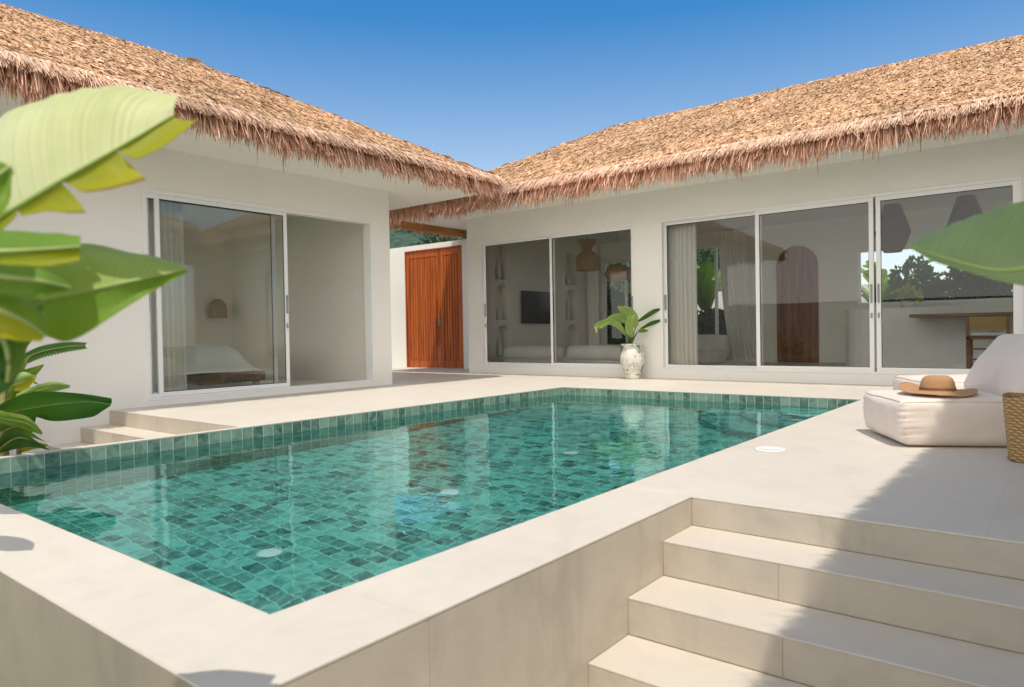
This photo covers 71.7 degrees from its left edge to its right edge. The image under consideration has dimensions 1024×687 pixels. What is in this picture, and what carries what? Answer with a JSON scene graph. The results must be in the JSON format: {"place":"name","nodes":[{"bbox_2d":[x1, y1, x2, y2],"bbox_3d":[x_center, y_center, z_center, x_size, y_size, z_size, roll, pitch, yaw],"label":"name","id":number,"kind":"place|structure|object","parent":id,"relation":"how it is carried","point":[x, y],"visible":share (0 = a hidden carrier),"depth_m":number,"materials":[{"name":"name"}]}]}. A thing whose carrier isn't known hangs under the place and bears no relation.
{"place":"outdoors","nodes":[
{"label":"outdoors","id":0,"kind":"place"},
{"bbox_2d":[0,367,1023,686],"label":"pool deck","id":1,"kind":"structure","parent":0,"point":[844,463],"depth_m":3.06,"materials":[{"name":"stone"}]},
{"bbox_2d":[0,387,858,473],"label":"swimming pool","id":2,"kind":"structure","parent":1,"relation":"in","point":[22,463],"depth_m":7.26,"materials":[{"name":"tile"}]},
{"bbox_2d":[0,394,836,613],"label":"water","id":3,"kind":"structure","parent":2,"relation":"in","point":[272,524],"depth_m":4.42,"materials":[{"name":"teal liquid"}]},
{"bbox_2d":[620,343,645,378],"bbox_3d":[2.028,0.298,11.884,0.430,0.590,0.430,0,1,38],"label":"plant pot","id":4,"kind":"object","parent":1,"relation":"on","point":[632,358],"visible":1,"depth_m":11.74,"materials":[{"name":"ceramic"}]},
{"bbox_2d":[594,306,659,343],"bbox_3d":[1.968,-0.288,11.715,1.200,0.698,0.352,-1,1,-17],"label":"potted plant","id":5,"kind":"object","parent":4,"relation":"in","point":[627,316],"visible":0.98,"depth_m":11.75,"materials":[{"name":"green plant"}]},
{"bbox_2d":[754,446,785,451],"bbox_3d":[1.733,0.709,4.751,0.206,0.008,0.206,0,1,38],"label":"skimmer lid","id":6,"kind":"object","parent":1,"relation":"on","point":[769,449],"visible":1,"depth_m":4.73,"materials":[{"name":"white plastic"}]},
{"bbox_2d":[863,334,1023,445],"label":"lounge seat","id":7,"kind":"object","parent":1,"relation":"on","point":[996,372],"visible":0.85,"depth_m":4.72,"materials":[{"name":"white fabric"}]},
{"bbox_2d":[893,374,967,389],"bbox_3d":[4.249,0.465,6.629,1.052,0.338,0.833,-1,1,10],"label":"folded towel","id":8,"kind":"object","parent":7,"relation":"on","point":[959,379],"visible":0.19,"depth_m":6.65,"materials":[{"name":"white fabric"}]},
{"bbox_2d":[899,375,977,396],"bbox_3d":[2.966,0.288,4.934,0.472,0.128,0.473,0,1,38],"label":"sun hat","id":9,"kind":"object","parent":7,"relation":"on","point":[941,385],"visible":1,"depth_m":4.86,"materials":[{"name":"wicker"}]},
{"bbox_2d":[1002,392,1023,462],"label":"basket","id":10,"kind":"object","parent":1,"relation":"on","point":[1013,406],"visible":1,"depth_m":4.17,"materials":[{"name":"brown wicker"}]},
{"bbox_2d":[0,0,1023,283],"label":"sky","id":11,"kind":"structure","parent":0,"point":[486,85],"materials":[{"name":"blue"}]},
{"bbox_2d":[389,228,721,291],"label":"hill","id":12,"kind":"structure","parent":0,"point":[401,238],"depth_m":151.47,"materials":[{"name":"green plant"}]},
{"bbox_2d":[395,227,720,291],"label":"hill forest","id":13,"kind":"object","parent":12,"relation":"on","point":[706,254],"visible":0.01,"depth_m":128.96,"materials":[{"name":"green plant"}]},
{"bbox_2d":[125,387,1020,579],"bbox_3d":[1.306,0.973,8.735,23.180,0.608,8.701,0,1,38],"label":"terrace base","id":14,"kind":"object","parent":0,"point":[809,544],"visible":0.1,"depth_m":3.06,"materials":[{"name":"stone"}]},
{"bbox_2d":[697,282,1012,313],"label":"garden wall","id":15,"kind":"structure","parent":0,"point":[720,300],"depth_m":20.65,"materials":[{"name":"paint"}]},
{"bbox_2d":[846,304,1012,367],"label":"kitchen island","id":16,"kind":"structure","parent":0,"point":[924,337],"depth_m":11.82,"materials":[{"name":"white paint"}]},
{"bbox_2d":[895,282,923,307],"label":"island plant","id":17,"kind":"object","parent":16,"relation":"on","point":[907,299],"visible":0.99,"depth_m":12.09,"materials":[{"name":"green plant"}]},
{"label":"garden ground","id":18,"kind":"structure","parent":0,"visible":0},
{"bbox_2d":[0,3,509,454],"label":"bedroom wing","id":19,"kind":"structure","parent":18,"relation":"on","point":[292,207],"depth_m":9.95,"materials":[{"name":"white paint"}]},
{"bbox_2d":[148,199,186,391],"bbox_3d":[-4.477,-0.729,9.034,0.079,2.840,0.620,0,1,38],"label":"curtain","id":20,"kind":"object","parent":19,"relation":"hanging from","point":[173,299],"visible":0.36,"depth_m":9.13,"materials":[{"name":"white fabric"}]},
{"bbox_2d":[209,299,226,317],"bbox_3d":[-5.719,-0.686,13.762,0.335,0.365,0.330,0,1,38],"label":"wall lamp","id":21,"kind":"object","parent":19,"relation":"attached to","point":[217,308],"visible":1,"depth_m":13.64,"materials":[{"name":"wicker"}]},
{"bbox_2d":[186,344,264,385],"bbox_3d":[-5.719,0.353,11.412,2.450,0.664,2.350,0,1,38],"label":"bed","id":22,"kind":"object","parent":19,"relation":"on","point":[206,364],"visible":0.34,"depth_m":11.08,"materials":[{"name":"white fabric"}]},
{"bbox_2d":[0,429,692,686],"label":"retaining wall","id":23,"kind":"structure","parent":18,"relation":"on","point":[562,622],"depth_m":2.36,"materials":[{"name":"stone"}]},
{"bbox_2d":[390,239,468,368],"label":"gate wall","id":24,"kind":"structure","parent":18,"relation":"on","point":[398,306],"depth_m":17.44,"materials":[{"name":"paint"}]},
{"bbox_2d":[404,245,463,368],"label":"entrance gate","id":25,"kind":"structure","parent":24,"relation":"attached to","point":[434,307],"depth_m":16.77,"materials":[{"name":"brown wood"}]},
{"bbox_2d":[406,249,441,367],"bbox_3d":[-2.104,-0.823,17.027,1.132,2.784,0.068,0,1,38],"label":"door leaf","id":26,"kind":"structure","parent":25,"relation":"in","point":[423,351],"depth_m":17.02,"materials":[{"name":"brown wood"}]},
{"bbox_2d":[440,247,461,367],"bbox_3d":[-1.392,-0.826,16.461,0.672,2.784,0.068,0,1,38],"label":"door leaf","id":27,"kind":"structure","parent":25,"relation":"in","point":[450,265],"depth_m":16.44,"materials":[{"name":"brown wood"}]},
{"bbox_2d":[607,285,628,344],"bbox_3d":[2.597,-0.359,19.315,2.414,2.899,2.142,0,1,38],"label":"shrub","id":28,"kind":"object","parent":18,"relation":"on","point":[612,295],"visible":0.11,"depth_m":18.82,"materials":[{"name":"green plant"}]},
{"bbox_2d":[607,291,631,344],"bbox_3d":[3.290,-0.354,18.518,2.062,2.892,2.010,0,1,38],"label":"shrub","id":29,"kind":"object","parent":18,"relation":"on","point":[617,303],"visible":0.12,"depth_m":18.28,"materials":[{"name":"green plant"}]},
{"bbox_2d":[609,284,631,293],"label":"banana plant","id":30,"kind":"object","parent":18,"relation":"on","point":[629,288],"visible":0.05,"depth_m":19.71,"materials":[{"name":"green plant"}]},
{"bbox_2d":[389,34,1023,384],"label":"living wing","id":31,"kind":"structure","parent":18,"relation":"on","point":[802,184],"depth_m":11.83,"materials":[{"name":"white paint"}]},
{"bbox_2d":[495,258,501,279],"bbox_3d":[-0.294,-1.583,15.049,0.160,0.460,0.160,0,1,38],"label":"vase","id":32,"kind":"object","parent":31,"relation":"in","point":[498,272],"visible":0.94,"depth_m":15.00,"materials":[{"name":"white ceramic"}]},
{"bbox_2d":[496,335,502,356],"bbox_3d":[-0.266,0.046,15.076,0.160,0.460,0.160,0,1,38],"label":"vase","id":33,"kind":"object","parent":31,"relation":"in","point":[499,349],"visible":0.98,"depth_m":15.03,"materials":[{"name":"white ceramic"}]},
{"bbox_2d":[496,309,502,319],"bbox_3d":[-0.290,-0.618,15.049,0.200,0.230,0.200,0,1,38],"label":"vase","id":34,"kind":"object","parent":31,"relation":"in","point":[499,314],"visible":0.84,"depth_m":14.98,"materials":[{"name":"white ceramic"}]},
{"bbox_2d":[521,291,556,323],"bbox_3d":[0.606,-0.808,15.929,0.069,0.720,1.300,0,1,38],"label":"television","id":35,"kind":"object","parent":31,"relation":"attached to","point":[535,307],"visible":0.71,"depth_m":15.77,"materials":[{"name":"black plastic"}]},
{"bbox_2d":[503,345,622,363],"bbox_3d":[1.173,0.238,14.144,2.854,0.433,1.006,0,1,38],"label":"sofa","id":36,"kind":"object","parent":31,"relation":"on","point":[573,354],"visible":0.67,"depth_m":13.70,"materials":[{"name":"white fabric"}]},
{"bbox_2d":[565,275,570,284],"bbox_3d":[1.336,-1.530,17.103,0.200,0.230,0.200,0,1,38],"label":"vase","id":37,"kind":"object","parent":31,"relation":"in","point":[567,279],"visible":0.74,"depth_m":17.03,"materials":[{"name":"white ceramic"}]},
{"bbox_2d":[566,301,570,319],"bbox_3d":[1.336,-0.794,17.099,0.160,0.460,0.160,0,1,38],"label":"vase","id":38,"kind":"object","parent":31,"relation":"in","point":[568,315],"visible":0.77,"depth_m":17.04,"materials":[{"name":"white ceramic"}]},
{"bbox_2d":[576,236,598,270],"bbox_3d":[1.626,-1.990,15.251,0.500,0.830,0.500,0,1,38],"label":"pendant lamp","id":39,"kind":"object","parent":31,"relation":"hanging from","point":[587,258],"visible":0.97,"depth_m":15.09,"materials":[{"name":"wicker"}]},
{"bbox_2d":[587,245,599,344],"bbox_3d":[1.986,-1.005,17.357,0.340,2.780,0.078,0,1,38],"label":"curtain","id":40,"kind":"object","parent":31,"relation":"hanging from","point":[593,299],"visible":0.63,"depth_m":17.36,"materials":[{"name":"white fabric"}]},
{"bbox_2d":[603,260,630,345],"bbox_3d":[2.760,-0.963,17.028,1.240,2.080,0.055,0,1,38],"label":"window frame","id":41,"kind":"structure","parent":31,"relation":"in","point":[625,262],"depth_m":17.36,"materials":[{"name":"white metal"}]},
{"bbox_2d":[604,231,630,282],"bbox_3d":[2.216,-1.843,14.787,0.600,1.130,0.600,0,1,38],"label":"pendant lamp","id":42,"kind":"object","parent":31,"relation":"hanging from","point":[617,273],"visible":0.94,"depth_m":14.59,"materials":[{"name":"wicker"}]},
{"bbox_2d":[667,223,697,364],"bbox_3d":[2.852,-0.931,11.883,0.540,2.780,0.078,0,1,38],"label":"curtain","id":43,"kind":"object","parent":31,"relation":"hanging from","point":[682,288],"visible":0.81,"depth_m":11.88,"materials":[{"name":"white fabric"}]},
{"bbox_2d":[697,245,718,334],"bbox_3d":[4.517,-1.046,15.631,1.150,2.230,0.055,0,1,38],"label":"window frame","id":44,"kind":"structure","parent":31,"relation":"in","point":[715,247],"depth_m":15.61,"materials":[{"name":"white metal"}]},
{"bbox_2d":[698,334,729,363],"bbox_3d":[3.797,0.109,14.677,1.105,0.583,1.107,0,1,38],"label":"armchair","id":45,"kind":"object","parent":31,"relation":"on","point":[713,348],"visible":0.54,"depth_m":14.58,"materials":[{"name":"white fabric"}]},
{"bbox_2d":[719,229,756,360],"bbox_3d":[4.818,-1.016,15.045,0.850,2.780,0.078,0,1,38],"label":"curtain","id":46,"kind":"object","parent":31,"relation":"hanging from","point":[736,292],"visible":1,"depth_m":15.07,"materials":[{"name":"white fabric"}]},
{"bbox_2d":[776,246,818,361],"bbox_3d":[5.829,-0.805,14.475,0.820,2.378,0.044,0,1,38],"label":"arched door","id":47,"kind":"structure","parent":31,"relation":"in","point":[796,266],"depth_m":14.46,"materials":[{"name":"brown wood"}]},
{"bbox_2d":[874,200,910,252],"bbox_3d":[6.232,-1.960,11.596,0.540,0.930,0.540,0,1,38],"label":"pendant lamp","id":48,"kind":"object","parent":31,"relation":"hanging from","point":[895,231],"visible":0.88,"depth_m":11.43,"materials":[{"name":"grey metal"}]},
{"bbox_2d":[858,246,1012,305],"bbox_3d":[7.863,-1.285,12.972,2.800,1.080,0.050,0,1,38],"label":"window frame","id":49,"kind":"structure","parent":31,"relation":"in","point":[906,247],"depth_m":13.28,"materials":[{"name":"white metal"}]},
{"bbox_2d":[947,192,982,225],"bbox_3d":[7.031,-1.964,10.962,0.540,0.930,0.540,0,1,38],"label":"pendant lamp","id":50,"kind":"object","parent":31,"relation":"hanging from","point":[965,206],"visible":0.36,"depth_m":10.83,"materials":[{"name":"grey metal"}]},
{"bbox_2d":[966,316,1009,367],"bbox_3d":[6.912,0.020,10.254,0.520,0.830,0.490,0,1,38],"label":"bar chair","id":51,"kind":"object","parent":31,"relation":"on","point":[982,323],"visible":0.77,"depth_m":10.12,"materials":[{"name":"brown wood"}]},
{"bbox_2d":[697,260,720,311],"bbox_3d":[4.856,-0.702,18.431,1.918,3.526,2.018,0,1,38],"label":"banana plant","id":52,"kind":"object","parent":18,"relation":"on","point":[705,286],"visible":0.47,"depth_m":18.24,"materials":[{"name":"green plant"}]},
{"bbox_2d":[697,310,721,334],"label":"shrub","id":53,"kind":"object","parent":18,"relation":"on","point":[699,321],"visible":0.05,"depth_m":16.55,"materials":[{"name":"green plant"}]},
{"bbox_2d":[698,307,726,334],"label":"shrub","id":54,"kind":"object","parent":18,"relation":"on","point":[708,314],"visible":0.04,"depth_m":16.34,"materials":[{"name":"green plant"}]},
{"bbox_2d":[588,498,1023,686],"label":"garden steps","id":55,"kind":"structure","parent":18,"relation":"on","point":[715,607],"depth_m":2.72,"materials":[{"name":"stone"}]},
{"bbox_2d":[861,259,932,301],"bbox_3d":[8.801,-0.498,16.578,2.486,3.041,1.496,0,1,38],"label":"banana plant","id":56,"kind":"object","parent":18,"relation":"on","point":[886,289],"visible":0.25,"depth_m":16.36,"materials":[{"name":"green plant"}]},
{"bbox_2d":[886,254,976,301],"bbox_3d":[9.220,-0.446,15.315,2.041,2.972,2.077,0,1,38],"label":"shrub","id":57,"kind":"object","parent":18,"relation":"on","point":[930,286],"visible":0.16,"depth_m":15.00,"materials":[{"name":"green plant"}]},
{"bbox_2d":[947,266,1012,298],"bbox_3d":[9.775,-0.619,14.360,1.765,3.330,2.064,0,1,38],"label":"shrub","id":58,"kind":"object","parent":18,"relation":"on","point":[982,287],"visible":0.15,"depth_m":14.41,"materials":[{"name":"green plant"}]},
{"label":"lower path","id":59,"kind":"structure","parent":0,"visible":0},
{"bbox_2d":[0,85,199,393],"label":"banana plant","id":60,"kind":"object","parent":59,"relation":"on","point":[62,287],"visible":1,"depth_m":1.12,"materials":[{"name":"green plant"}]},
{"bbox_2d":[908,201,1023,285],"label":"banana plant","id":61,"kind":"object","parent":59,"relation":"on","point":[989,244],"visible":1,"depth_m":1.39,"materials":[{"name":"green plant"}]},
{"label":"planting soil","id":62,"kind":"structure","parent":0,"visible":0},
{"bbox_2d":[0,341,111,456],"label":"young banana","id":63,"kind":"object","parent":62,"relation":"on","point":[23,405],"visible":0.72,"depth_m":5.14,"materials":[{"name":"green plant"}]},
{"bbox_2d":[26,341,86,362],"bbox_3d":[-4.029,0.617,6.111,0.749,1.269,0.022,-1,1,-1],"label":"serrated frond","id":64,"kind":"object","parent":62,"relation":"on","point":[39,352],"visible":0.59,"depth_m":6.10,"materials":[{"name":"green plant"}]},
{"bbox_2d":[48,411,233,450],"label":"side steps","id":65,"kind":"structure","parent":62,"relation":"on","point":[117,431],"depth_m":7.54,"materials":[{"name":"stone"}]}
]}

